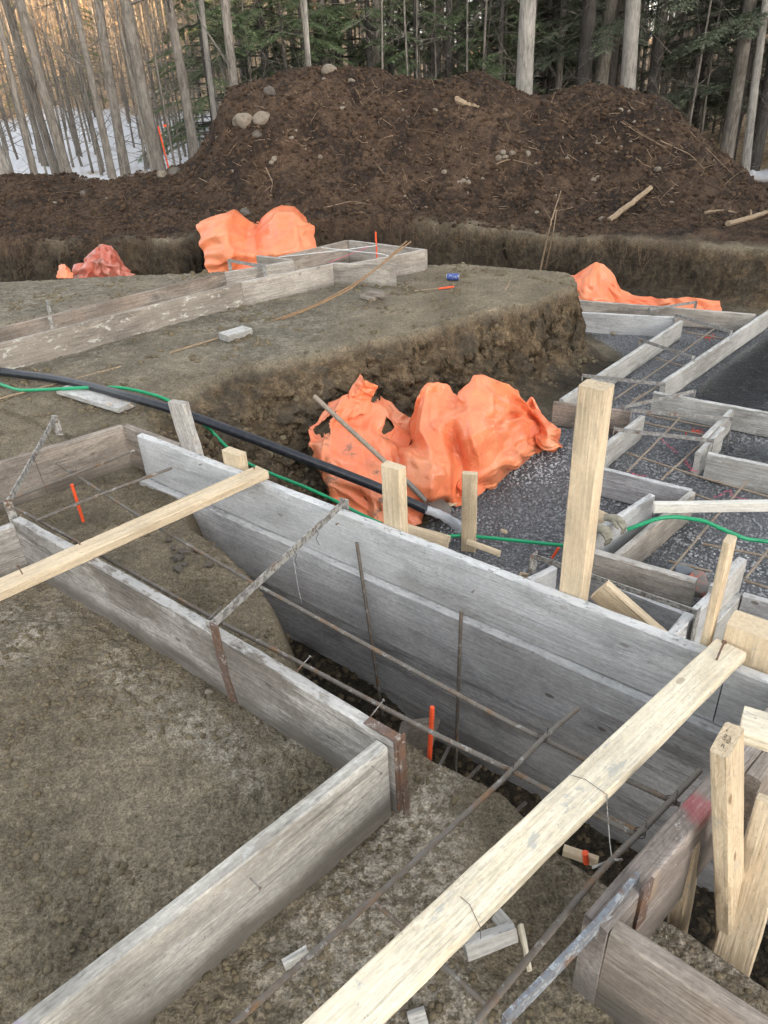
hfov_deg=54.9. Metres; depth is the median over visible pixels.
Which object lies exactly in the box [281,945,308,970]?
scrap wood
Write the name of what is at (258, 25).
hemlock
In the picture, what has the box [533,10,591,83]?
hemlock
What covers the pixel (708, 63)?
sapling
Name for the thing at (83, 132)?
sapling
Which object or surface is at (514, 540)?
garden hose
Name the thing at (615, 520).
work glove
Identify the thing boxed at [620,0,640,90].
tree trunk
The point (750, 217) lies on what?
stick
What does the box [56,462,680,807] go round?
rebar
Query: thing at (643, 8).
sapling
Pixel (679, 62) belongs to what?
sapling
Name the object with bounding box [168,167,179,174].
stone
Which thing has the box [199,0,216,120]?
tree trunk
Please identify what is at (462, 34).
sapling
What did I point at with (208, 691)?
stone
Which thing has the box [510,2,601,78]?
hemlock
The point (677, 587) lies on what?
form board
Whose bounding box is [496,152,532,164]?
root
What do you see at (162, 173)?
stone
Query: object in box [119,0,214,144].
sapling
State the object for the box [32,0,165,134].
sapling
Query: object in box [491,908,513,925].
scrap wood
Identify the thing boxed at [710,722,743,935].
stake
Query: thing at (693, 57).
sapling
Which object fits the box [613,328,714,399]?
rebar
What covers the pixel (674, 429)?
rebar
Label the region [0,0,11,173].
tree trunk
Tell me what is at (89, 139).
sapling
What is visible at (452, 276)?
drink can
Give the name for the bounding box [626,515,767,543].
garden hose
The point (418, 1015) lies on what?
scrap wood
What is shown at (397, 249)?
steel rod
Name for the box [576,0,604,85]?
trunk
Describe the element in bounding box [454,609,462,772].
rebar
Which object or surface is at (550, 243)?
bare sapling
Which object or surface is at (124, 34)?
tree trunk
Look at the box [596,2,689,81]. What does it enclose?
sapling
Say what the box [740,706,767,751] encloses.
ledger
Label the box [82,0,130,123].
tree trunk
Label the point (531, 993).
form tie
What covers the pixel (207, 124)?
hemlock
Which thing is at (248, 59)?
sapling
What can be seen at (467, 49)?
sapling
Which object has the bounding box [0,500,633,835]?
rebar
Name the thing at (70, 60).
brush
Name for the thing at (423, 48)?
sapling
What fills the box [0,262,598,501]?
soil clods
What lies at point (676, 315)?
form tie
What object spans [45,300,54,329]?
form tie
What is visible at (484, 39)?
sapling
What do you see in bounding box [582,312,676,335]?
form board
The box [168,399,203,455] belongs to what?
stake
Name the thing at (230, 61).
tree trunk
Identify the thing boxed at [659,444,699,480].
rebar
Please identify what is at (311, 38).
hemlock
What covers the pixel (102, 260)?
tarpaulin
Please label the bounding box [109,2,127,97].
tree trunk
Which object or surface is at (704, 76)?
tree trunk
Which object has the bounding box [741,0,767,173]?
tree trunk
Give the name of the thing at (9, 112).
sapling
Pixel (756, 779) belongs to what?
form board
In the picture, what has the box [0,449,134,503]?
rebar
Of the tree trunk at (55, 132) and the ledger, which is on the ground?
the tree trunk at (55, 132)
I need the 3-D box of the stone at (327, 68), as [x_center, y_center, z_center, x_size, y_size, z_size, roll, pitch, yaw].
[-0.854,-6.706,11.259,0.279,0.194,0.222,9,33,20]
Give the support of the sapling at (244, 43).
on the ground
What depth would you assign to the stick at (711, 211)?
9.81 m
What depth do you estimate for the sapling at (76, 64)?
15.55 m
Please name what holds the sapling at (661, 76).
on the ground
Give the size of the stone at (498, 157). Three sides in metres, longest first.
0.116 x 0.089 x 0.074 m
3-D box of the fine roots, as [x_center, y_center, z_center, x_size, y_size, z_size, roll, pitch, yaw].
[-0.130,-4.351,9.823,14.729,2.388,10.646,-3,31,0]
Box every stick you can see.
[455,96,478,107]
[704,209,736,213]
[725,209,767,225]
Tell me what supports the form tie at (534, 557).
on the ground
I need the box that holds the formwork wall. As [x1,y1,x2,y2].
[137,433,767,923]
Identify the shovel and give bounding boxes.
[313,394,454,515]
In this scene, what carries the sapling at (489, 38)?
on the ground
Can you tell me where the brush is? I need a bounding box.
[0,0,767,176]
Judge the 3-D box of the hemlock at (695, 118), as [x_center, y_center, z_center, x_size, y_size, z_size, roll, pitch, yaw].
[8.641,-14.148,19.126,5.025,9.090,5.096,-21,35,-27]
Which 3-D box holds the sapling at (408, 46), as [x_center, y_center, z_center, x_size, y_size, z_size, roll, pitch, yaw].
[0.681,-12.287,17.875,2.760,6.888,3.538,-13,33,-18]
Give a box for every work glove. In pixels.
[597,523,612,545]
[603,514,626,534]
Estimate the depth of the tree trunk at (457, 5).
19.37 m
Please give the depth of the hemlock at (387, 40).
18.47 m
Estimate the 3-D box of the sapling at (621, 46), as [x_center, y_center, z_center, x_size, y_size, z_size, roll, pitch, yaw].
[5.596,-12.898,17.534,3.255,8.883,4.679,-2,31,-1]
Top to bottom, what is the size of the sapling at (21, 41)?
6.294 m
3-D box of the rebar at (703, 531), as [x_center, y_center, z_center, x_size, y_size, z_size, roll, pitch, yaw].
[1.928,0.062,4.360,0.019,0.015,1.276,22,38,35]
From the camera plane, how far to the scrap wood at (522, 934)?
1.74 m
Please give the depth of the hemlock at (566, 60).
20.95 m
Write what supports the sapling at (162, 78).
on the ground
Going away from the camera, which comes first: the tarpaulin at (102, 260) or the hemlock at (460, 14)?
the tarpaulin at (102, 260)
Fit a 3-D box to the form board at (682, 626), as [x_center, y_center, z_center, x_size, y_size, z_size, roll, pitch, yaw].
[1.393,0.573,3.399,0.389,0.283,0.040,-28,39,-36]
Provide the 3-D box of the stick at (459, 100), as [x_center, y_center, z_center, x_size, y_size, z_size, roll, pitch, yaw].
[1.226,-6.033,10.895,0.393,0.171,0.096,17,36,30]
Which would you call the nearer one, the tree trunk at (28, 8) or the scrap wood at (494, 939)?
the scrap wood at (494, 939)
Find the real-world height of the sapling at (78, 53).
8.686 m
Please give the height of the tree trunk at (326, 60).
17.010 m
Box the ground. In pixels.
[0,0,767,1023]
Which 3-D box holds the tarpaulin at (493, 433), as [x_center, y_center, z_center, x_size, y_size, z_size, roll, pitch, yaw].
[0.574,-0.634,5.200,1.572,0.666,0.977,-23,36,-30]
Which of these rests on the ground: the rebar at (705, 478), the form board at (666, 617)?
the rebar at (705, 478)
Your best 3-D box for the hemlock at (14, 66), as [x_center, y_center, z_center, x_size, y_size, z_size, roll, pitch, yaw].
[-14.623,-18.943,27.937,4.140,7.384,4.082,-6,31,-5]
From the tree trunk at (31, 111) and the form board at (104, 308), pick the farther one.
the tree trunk at (31, 111)
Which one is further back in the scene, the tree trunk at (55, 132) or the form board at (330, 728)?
the tree trunk at (55, 132)
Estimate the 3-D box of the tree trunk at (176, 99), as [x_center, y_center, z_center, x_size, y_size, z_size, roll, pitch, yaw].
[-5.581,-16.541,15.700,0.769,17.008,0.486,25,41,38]
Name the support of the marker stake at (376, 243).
on the ground
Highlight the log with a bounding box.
[607,185,652,220]
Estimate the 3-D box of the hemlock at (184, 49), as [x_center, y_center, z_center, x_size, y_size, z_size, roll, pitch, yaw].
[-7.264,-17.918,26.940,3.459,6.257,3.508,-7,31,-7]
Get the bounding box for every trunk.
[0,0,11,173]
[0,0,46,82]
[0,1,48,166]
[0,14,37,174]
[1,0,59,174]
[12,0,130,176]
[15,0,71,172]
[21,103,32,144]
[40,0,82,156]
[70,0,116,178]
[70,1,96,40]
[81,0,104,108]
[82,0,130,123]
[86,0,105,88]
[89,0,104,75]
[105,0,122,100]
[106,0,134,147]
[106,1,139,138]
[109,0,122,62]
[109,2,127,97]
[110,0,149,165]
[120,0,165,170]
[132,3,163,153]
[137,3,159,112]
[155,0,186,156]
[164,0,198,157]
[182,2,205,136]
[192,0,237,85]
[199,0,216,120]
[257,0,287,71]
[302,0,310,66]
[309,0,328,65]
[358,1,360,54]
[371,0,380,68]
[431,0,440,78]
[453,0,474,75]
[513,0,567,88]
[516,0,536,94]
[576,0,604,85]
[594,0,617,84]
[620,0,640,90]
[665,11,692,93]
[673,1,718,104]
[687,0,707,121]
[697,23,713,128]
[699,0,756,157]
[711,7,735,133]
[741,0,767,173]
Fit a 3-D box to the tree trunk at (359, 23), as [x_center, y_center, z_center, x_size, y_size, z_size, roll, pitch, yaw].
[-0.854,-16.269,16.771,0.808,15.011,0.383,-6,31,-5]
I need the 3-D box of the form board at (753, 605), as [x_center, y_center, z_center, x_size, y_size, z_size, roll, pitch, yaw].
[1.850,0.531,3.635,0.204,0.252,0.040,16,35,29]
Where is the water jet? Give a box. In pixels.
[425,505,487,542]
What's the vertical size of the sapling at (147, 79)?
5.516 m
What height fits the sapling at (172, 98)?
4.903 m
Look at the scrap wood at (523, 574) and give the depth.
3.79 m
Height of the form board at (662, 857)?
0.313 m
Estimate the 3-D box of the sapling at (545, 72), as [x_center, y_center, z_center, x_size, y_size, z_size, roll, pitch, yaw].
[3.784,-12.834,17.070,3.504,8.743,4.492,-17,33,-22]
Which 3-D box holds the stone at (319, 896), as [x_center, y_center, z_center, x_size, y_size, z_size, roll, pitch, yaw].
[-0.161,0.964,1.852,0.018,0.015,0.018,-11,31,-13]
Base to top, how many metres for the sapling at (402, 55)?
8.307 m
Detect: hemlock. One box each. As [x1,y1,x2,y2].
[0,2,68,108]
[48,2,117,117]
[136,0,262,163]
[141,0,208,114]
[152,0,223,109]
[170,0,299,116]
[186,0,318,82]
[232,0,329,83]
[254,0,383,69]
[254,0,423,70]
[254,2,340,67]
[257,0,357,68]
[317,0,424,68]
[329,1,370,64]
[343,0,431,76]
[343,0,475,74]
[357,0,474,77]
[363,0,465,80]
[386,0,517,77]
[420,0,478,71]
[424,0,571,83]
[441,0,593,86]
[449,0,547,93]
[453,0,623,93]
[455,0,660,94]
[458,3,580,61]
[492,4,644,90]
[495,0,599,85]
[508,0,734,111]
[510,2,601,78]
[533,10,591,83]
[554,0,702,95]
[574,0,655,90]
[598,9,681,48]
[637,0,766,127]
[637,2,747,116]
[643,0,767,159]
[661,0,767,170]
[663,4,767,132]
[667,1,766,129]
[690,11,766,118]
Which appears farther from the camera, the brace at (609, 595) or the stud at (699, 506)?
the stud at (699, 506)
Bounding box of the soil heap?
[308,397,423,523]
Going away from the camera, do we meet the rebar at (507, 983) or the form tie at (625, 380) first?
the rebar at (507, 983)
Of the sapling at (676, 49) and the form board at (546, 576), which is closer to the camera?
the form board at (546, 576)
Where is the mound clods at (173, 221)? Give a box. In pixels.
[0,64,767,272]
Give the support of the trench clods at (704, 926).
on the ground
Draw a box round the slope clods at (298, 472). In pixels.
[202,317,592,527]
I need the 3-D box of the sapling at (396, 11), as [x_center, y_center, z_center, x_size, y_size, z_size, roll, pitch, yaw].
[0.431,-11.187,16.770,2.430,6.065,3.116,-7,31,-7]
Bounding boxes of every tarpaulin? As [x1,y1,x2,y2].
[56,264,72,278]
[70,244,134,278]
[196,205,315,272]
[308,394,423,525]
[348,374,377,418]
[398,375,562,506]
[571,262,721,310]
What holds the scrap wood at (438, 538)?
on the ground
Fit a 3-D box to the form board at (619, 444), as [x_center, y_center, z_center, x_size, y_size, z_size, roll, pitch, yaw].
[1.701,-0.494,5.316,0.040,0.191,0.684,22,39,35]
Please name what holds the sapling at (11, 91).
on the ground
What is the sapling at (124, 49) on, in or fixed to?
on the ground
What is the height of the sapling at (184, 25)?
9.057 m
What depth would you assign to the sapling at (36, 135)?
15.80 m
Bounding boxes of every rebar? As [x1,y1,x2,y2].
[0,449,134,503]
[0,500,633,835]
[34,467,172,521]
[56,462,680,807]
[228,706,580,1023]
[355,542,383,714]
[373,900,486,1005]
[439,746,450,765]
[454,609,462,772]
[466,764,481,778]
[471,768,702,1023]
[516,801,526,811]
[599,810,637,831]
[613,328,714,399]
[626,417,680,472]
[627,452,767,497]
[630,385,657,403]
[632,386,659,400]
[645,422,703,435]
[646,414,710,427]
[655,357,682,366]
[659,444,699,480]
[668,560,710,572]
[669,480,748,570]
[685,331,724,338]
[695,494,712,499]
[703,543,767,557]
[744,549,767,578]
[744,579,767,588]
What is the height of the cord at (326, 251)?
0.027 m
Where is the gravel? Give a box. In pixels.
[427,315,767,605]
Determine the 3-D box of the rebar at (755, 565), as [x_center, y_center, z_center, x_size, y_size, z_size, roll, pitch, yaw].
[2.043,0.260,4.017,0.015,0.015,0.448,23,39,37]
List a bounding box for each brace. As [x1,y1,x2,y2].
[590,580,667,631]
[712,793,767,976]
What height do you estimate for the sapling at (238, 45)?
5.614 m
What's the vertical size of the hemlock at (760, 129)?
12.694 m
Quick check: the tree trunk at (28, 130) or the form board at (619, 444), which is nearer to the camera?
the form board at (619, 444)
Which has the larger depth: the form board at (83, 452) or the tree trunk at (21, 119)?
the tree trunk at (21, 119)
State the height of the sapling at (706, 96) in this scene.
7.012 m
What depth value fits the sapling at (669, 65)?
21.81 m
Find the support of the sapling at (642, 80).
on the ground
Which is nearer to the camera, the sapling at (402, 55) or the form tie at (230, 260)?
the form tie at (230, 260)
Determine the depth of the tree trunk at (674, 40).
31.01 m
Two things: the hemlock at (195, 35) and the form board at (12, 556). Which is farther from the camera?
the hemlock at (195, 35)
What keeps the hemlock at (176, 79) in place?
on the ground
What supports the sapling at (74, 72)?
on the ground
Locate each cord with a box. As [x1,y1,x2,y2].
[279,245,376,257]
[321,247,387,255]
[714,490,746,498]
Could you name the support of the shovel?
on the ground
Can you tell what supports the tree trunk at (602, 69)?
on the ground
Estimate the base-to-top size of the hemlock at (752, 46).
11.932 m
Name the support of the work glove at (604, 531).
on the form board at (639, 511)
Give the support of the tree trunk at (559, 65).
on the ground
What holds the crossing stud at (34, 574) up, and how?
on the form board at (330, 728)
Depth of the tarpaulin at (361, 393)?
5.17 m
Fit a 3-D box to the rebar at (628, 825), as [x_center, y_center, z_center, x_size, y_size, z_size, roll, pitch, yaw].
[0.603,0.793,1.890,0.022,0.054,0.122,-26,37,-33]
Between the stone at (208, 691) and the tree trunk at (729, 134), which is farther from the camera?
the tree trunk at (729, 134)
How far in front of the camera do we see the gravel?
5.20 m
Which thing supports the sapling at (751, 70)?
on the ground
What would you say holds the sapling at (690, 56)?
on the ground
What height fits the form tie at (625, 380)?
0.120 m
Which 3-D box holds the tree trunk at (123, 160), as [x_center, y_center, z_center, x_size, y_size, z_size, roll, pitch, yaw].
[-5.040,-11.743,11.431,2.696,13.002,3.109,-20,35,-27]
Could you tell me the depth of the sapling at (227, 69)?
22.49 m
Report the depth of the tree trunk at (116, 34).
36.60 m
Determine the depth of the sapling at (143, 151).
15.12 m
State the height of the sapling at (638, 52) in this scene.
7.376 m
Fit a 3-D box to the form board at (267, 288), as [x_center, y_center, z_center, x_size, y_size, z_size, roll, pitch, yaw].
[-0.882,-2.107,6.882,0.973,0.238,0.041,-23,36,-30]
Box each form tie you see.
[2,415,62,541]
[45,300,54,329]
[205,498,348,702]
[227,258,266,276]
[502,871,653,1023]
[528,550,701,641]
[581,374,665,392]
[612,426,713,451]
[622,389,695,411]
[630,408,733,448]
[638,338,694,360]
[647,300,697,315]
[673,313,732,335]
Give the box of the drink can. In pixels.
[446,273,459,279]
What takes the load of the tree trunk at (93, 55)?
on the ground
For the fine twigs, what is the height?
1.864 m
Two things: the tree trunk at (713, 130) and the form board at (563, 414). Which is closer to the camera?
the form board at (563, 414)
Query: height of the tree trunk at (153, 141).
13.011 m
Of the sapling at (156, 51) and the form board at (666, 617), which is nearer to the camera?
the form board at (666, 617)
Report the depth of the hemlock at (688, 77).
27.54 m
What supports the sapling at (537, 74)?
on the ground
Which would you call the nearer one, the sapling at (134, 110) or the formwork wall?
the formwork wall
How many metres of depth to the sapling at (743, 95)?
15.71 m
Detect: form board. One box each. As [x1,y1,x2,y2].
[0,272,225,341]
[0,282,243,368]
[0,424,132,510]
[0,522,27,577]
[12,740,390,1023]
[13,516,409,814]
[123,424,180,470]
[225,261,293,284]
[240,263,333,305]
[256,255,292,264]
[278,240,349,270]
[331,263,396,286]
[348,240,427,269]
[353,250,424,275]
[527,565,556,588]
[552,401,630,433]
[559,320,682,403]
[572,708,767,1004]
[579,300,755,330]
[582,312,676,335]
[588,579,684,630]
[592,549,697,607]
[594,920,767,1023]
[595,493,654,553]
[601,467,692,503]
[604,415,644,467]
[614,491,695,561]
[651,391,767,436]
[659,310,767,393]
[668,592,710,643]
[669,612,686,629]
[691,427,724,476]
[699,409,733,447]
[703,452,767,494]
[707,557,746,609]
[712,593,742,641]
[739,592,767,619]
[744,751,767,836]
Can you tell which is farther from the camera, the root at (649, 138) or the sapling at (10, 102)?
the sapling at (10, 102)
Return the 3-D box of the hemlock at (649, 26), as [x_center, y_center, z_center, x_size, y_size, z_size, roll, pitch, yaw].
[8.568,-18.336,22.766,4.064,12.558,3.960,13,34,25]
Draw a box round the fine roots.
[3,84,767,353]
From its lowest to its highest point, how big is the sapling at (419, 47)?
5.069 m
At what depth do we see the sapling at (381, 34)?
14.65 m
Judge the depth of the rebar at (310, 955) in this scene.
1.67 m
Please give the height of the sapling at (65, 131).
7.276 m
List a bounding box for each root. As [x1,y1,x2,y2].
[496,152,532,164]
[620,121,666,147]
[623,120,680,160]
[660,140,711,168]
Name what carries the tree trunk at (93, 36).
on the ground
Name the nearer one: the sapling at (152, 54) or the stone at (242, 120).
the stone at (242, 120)
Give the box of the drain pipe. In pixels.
[0,367,427,513]
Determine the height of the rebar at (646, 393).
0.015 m
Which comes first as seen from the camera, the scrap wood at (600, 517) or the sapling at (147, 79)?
the scrap wood at (600, 517)
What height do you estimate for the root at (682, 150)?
0.364 m
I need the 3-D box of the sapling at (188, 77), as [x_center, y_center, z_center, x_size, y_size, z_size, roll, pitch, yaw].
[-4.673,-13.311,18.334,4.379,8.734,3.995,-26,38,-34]
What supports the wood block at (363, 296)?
on the ground
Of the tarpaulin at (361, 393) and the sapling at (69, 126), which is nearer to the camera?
the tarpaulin at (361, 393)
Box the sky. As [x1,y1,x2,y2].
[384,1,674,49]
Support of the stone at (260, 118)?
on the ground
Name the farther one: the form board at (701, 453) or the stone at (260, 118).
the stone at (260, 118)
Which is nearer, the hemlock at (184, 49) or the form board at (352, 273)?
the form board at (352, 273)
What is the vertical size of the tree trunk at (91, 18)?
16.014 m
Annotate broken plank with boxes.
[56,385,135,412]
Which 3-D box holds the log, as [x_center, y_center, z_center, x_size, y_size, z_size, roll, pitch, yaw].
[3.307,-4.180,10.031,1.066,0.351,0.152,-29,39,-36]
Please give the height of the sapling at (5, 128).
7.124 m
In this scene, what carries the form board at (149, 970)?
on the ground
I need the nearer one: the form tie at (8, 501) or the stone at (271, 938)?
the stone at (271, 938)
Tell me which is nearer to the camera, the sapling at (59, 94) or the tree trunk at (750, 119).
the tree trunk at (750, 119)
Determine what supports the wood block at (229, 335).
on the ground
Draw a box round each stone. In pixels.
[157,170,167,177]
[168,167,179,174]
[172,554,183,561]
[173,565,182,572]
[178,548,184,554]
[205,561,213,567]
[205,688,213,694]
[232,113,252,128]
[239,208,250,216]
[252,111,269,125]
[252,130,261,137]
[263,86,275,95]
[268,935,275,942]
[316,893,322,900]
[321,64,336,73]
[495,155,501,160]
[500,150,505,155]
[665,562,697,574]
[689,570,706,580]
[694,579,710,597]
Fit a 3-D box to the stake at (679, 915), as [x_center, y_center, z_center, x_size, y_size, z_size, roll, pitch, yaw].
[0.779,1.004,1.930,0.040,0.541,0.091,18,39,35]
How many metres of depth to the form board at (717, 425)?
5.35 m
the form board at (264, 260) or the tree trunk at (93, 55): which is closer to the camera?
the form board at (264, 260)
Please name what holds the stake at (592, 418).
on the ground
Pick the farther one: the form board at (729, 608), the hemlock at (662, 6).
the hemlock at (662, 6)
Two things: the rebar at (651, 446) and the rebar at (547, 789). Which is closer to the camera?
the rebar at (547, 789)
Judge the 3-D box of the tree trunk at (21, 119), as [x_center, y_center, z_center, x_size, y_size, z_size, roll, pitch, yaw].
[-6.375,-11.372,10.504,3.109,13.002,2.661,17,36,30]
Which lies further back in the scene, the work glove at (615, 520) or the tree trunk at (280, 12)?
the tree trunk at (280, 12)
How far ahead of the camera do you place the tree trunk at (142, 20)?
19.53 m
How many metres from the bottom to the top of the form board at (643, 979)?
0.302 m
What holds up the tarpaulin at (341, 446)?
on the ground
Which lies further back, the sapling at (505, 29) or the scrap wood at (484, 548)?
the sapling at (505, 29)
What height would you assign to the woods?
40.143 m
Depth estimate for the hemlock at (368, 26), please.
16.14 m
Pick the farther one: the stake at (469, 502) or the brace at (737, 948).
the stake at (469, 502)
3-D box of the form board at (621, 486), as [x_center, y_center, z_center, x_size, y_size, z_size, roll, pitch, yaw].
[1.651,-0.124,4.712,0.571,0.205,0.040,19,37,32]
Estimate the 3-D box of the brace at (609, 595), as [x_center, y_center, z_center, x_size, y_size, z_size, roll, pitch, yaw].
[0.875,0.381,2.554,0.341,0.091,0.040,42,44,7]
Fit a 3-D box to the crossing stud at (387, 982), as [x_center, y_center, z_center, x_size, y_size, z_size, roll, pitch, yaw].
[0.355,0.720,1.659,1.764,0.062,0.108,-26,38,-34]
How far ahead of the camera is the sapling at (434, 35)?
15.92 m
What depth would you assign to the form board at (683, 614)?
3.38 m
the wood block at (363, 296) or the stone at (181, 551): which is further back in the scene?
the wood block at (363, 296)
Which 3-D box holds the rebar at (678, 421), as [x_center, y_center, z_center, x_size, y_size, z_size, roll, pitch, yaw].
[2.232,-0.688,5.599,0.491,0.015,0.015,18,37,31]
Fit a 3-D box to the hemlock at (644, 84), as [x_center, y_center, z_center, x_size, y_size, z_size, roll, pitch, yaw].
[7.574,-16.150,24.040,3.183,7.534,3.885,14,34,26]
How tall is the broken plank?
0.038 m
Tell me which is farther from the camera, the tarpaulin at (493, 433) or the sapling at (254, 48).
the sapling at (254, 48)
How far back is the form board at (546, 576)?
3.71 m
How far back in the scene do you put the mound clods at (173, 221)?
10.67 m
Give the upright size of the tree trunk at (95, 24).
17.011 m
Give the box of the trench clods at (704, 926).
[285,633,767,989]
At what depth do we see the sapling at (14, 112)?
22.82 m
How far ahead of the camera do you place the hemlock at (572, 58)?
21.62 m
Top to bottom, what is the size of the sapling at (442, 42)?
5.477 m
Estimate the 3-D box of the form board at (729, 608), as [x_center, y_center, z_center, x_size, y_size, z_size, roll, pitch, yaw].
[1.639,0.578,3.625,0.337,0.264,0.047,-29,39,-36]
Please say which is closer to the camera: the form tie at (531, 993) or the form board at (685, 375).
the form tie at (531, 993)
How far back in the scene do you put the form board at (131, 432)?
3.83 m
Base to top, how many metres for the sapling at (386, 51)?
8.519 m
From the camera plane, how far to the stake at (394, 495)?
2.79 m
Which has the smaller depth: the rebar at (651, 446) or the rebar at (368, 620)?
the rebar at (368, 620)
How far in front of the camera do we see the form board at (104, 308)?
6.26 m
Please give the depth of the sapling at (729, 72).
19.08 m
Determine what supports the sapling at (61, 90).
on the ground
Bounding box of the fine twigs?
[66,79,750,216]
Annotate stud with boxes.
[0,466,268,600]
[302,639,745,1023]
[652,499,767,512]
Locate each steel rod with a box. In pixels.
[0,366,120,399]
[170,337,217,353]
[275,241,406,320]
[281,241,410,319]
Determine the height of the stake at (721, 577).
1.310 m
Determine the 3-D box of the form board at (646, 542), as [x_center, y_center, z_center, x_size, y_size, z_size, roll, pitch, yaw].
[1.548,0.147,4.263,0.041,0.206,0.954,25,40,38]
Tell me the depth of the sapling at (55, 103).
18.93 m
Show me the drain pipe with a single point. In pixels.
(302, 458)
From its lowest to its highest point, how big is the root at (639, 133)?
0.339 m
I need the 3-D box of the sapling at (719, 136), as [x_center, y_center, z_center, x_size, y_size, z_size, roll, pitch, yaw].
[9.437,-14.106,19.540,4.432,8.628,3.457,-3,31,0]
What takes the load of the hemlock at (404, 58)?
on the ground
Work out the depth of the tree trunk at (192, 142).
14.17 m
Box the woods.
[1,0,767,90]
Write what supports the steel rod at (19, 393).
on the ground
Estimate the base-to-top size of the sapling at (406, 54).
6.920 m
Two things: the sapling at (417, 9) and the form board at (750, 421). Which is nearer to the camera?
the form board at (750, 421)
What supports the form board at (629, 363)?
on the ground
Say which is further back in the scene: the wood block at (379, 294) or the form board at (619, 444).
the wood block at (379, 294)
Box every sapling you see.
[0,0,61,111]
[0,0,126,166]
[0,0,181,175]
[0,2,85,162]
[0,3,27,158]
[0,9,71,173]
[0,19,61,142]
[0,22,41,135]
[0,28,43,149]
[0,31,38,130]
[0,51,37,156]
[0,66,64,172]
[0,70,19,159]
[0,77,34,129]
[1,0,101,167]
[1,0,104,127]
[2,0,175,171]
[4,0,100,146]
[4,8,78,108]
[9,1,119,142]
[11,0,164,163]
[12,0,120,172]
[15,0,138,172]
[16,1,109,140]
[17,1,117,154]
[17,19,90,129]
[21,0,156,115]
[23,0,222,170]
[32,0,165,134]
[42,1,202,168]
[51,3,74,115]
[59,0,122,130]
[61,0,220,159]
[84,0,231,164]
[90,2,195,121]
[92,0,218,155]
[93,1,174,109]
[94,1,180,123]
[95,2,198,158]
[105,0,223,163]
[106,16,286,120]
[107,5,179,114]
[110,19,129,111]
[111,2,223,149]
[111,11,190,138]
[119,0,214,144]
[125,1,198,129]
[137,0,236,146]
[139,0,250,135]
[176,6,222,103]
[177,0,292,114]
[185,0,295,108]
[188,0,287,79]
[194,0,270,85]
[195,0,322,77]
[208,0,255,111]
[215,3,260,81]
[231,0,342,70]
[245,5,360,65]
[314,0,363,65]
[333,3,411,70]
[339,0,492,78]
[349,0,435,77]
[358,2,440,76]
[364,0,447,77]
[370,2,459,78]
[380,0,469,79]
[381,0,514,77]
[384,0,458,77]
[385,0,458,74]
[397,0,466,77]
[400,0,478,78]
[412,0,511,77]
[425,0,517,75]
[453,0,570,84]
[456,1,645,94]
[460,0,606,78]
[478,0,580,92]
[494,0,556,95]
[516,25,572,94]
[538,0,748,123]
[539,191,573,269]
[545,210,556,268]
[551,0,735,87]
[562,0,732,91]
[568,0,688,86]
[575,12,679,83]
[576,0,712,107]
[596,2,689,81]
[600,4,694,106]
[637,0,759,125]
[638,11,689,93]
[640,8,729,111]
[642,0,732,110]
[648,0,756,137]
[648,12,719,87]
[650,0,737,137]
[666,0,733,135]
[678,24,764,140]
[679,15,698,117]
[685,5,767,143]
[690,14,764,127]
[703,23,767,149]
[740,37,767,114]
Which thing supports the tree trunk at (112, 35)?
on the ground
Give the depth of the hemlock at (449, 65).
16.73 m
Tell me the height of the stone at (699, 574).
0.100 m
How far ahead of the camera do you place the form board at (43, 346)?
5.87 m
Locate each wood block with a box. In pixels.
[218,326,252,341]
[359,293,378,300]
[366,290,385,297]
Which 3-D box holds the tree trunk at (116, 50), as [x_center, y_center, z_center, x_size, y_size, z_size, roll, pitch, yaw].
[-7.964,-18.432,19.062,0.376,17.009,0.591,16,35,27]
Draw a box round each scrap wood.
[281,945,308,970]
[399,717,439,757]
[407,1006,428,1023]
[408,524,450,547]
[463,921,517,961]
[466,539,500,556]
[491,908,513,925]
[517,924,531,971]
[519,572,527,577]
[562,844,598,865]
[598,509,607,523]
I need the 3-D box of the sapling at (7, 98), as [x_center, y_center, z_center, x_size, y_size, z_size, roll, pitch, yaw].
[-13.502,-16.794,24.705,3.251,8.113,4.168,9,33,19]
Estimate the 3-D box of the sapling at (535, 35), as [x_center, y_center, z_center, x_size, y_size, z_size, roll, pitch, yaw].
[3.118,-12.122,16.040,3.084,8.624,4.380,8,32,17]
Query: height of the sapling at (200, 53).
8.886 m
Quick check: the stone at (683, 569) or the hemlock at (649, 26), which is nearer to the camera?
the stone at (683, 569)
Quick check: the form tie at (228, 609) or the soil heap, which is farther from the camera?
the soil heap
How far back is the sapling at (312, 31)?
18.68 m
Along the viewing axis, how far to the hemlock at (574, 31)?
17.21 m
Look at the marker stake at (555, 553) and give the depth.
4.20 m
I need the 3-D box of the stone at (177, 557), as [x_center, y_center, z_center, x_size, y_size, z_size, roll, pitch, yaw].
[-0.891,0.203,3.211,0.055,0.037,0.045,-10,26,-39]
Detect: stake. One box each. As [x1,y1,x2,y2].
[70,484,84,521]
[157,126,168,167]
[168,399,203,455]
[222,446,248,470]
[375,232,377,257]
[381,461,407,532]
[427,705,434,760]
[461,471,477,551]
[551,547,559,558]
[559,379,614,600]
[582,850,588,864]
[667,842,699,933]
[700,534,736,646]
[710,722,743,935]
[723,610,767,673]
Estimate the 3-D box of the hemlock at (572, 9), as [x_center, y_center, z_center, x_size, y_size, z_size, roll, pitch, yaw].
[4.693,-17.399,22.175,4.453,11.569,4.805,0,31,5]
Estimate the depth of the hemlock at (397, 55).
15.99 m
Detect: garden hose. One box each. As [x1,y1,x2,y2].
[0,383,382,522]
[450,534,562,546]
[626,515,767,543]
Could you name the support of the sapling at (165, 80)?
on the ground

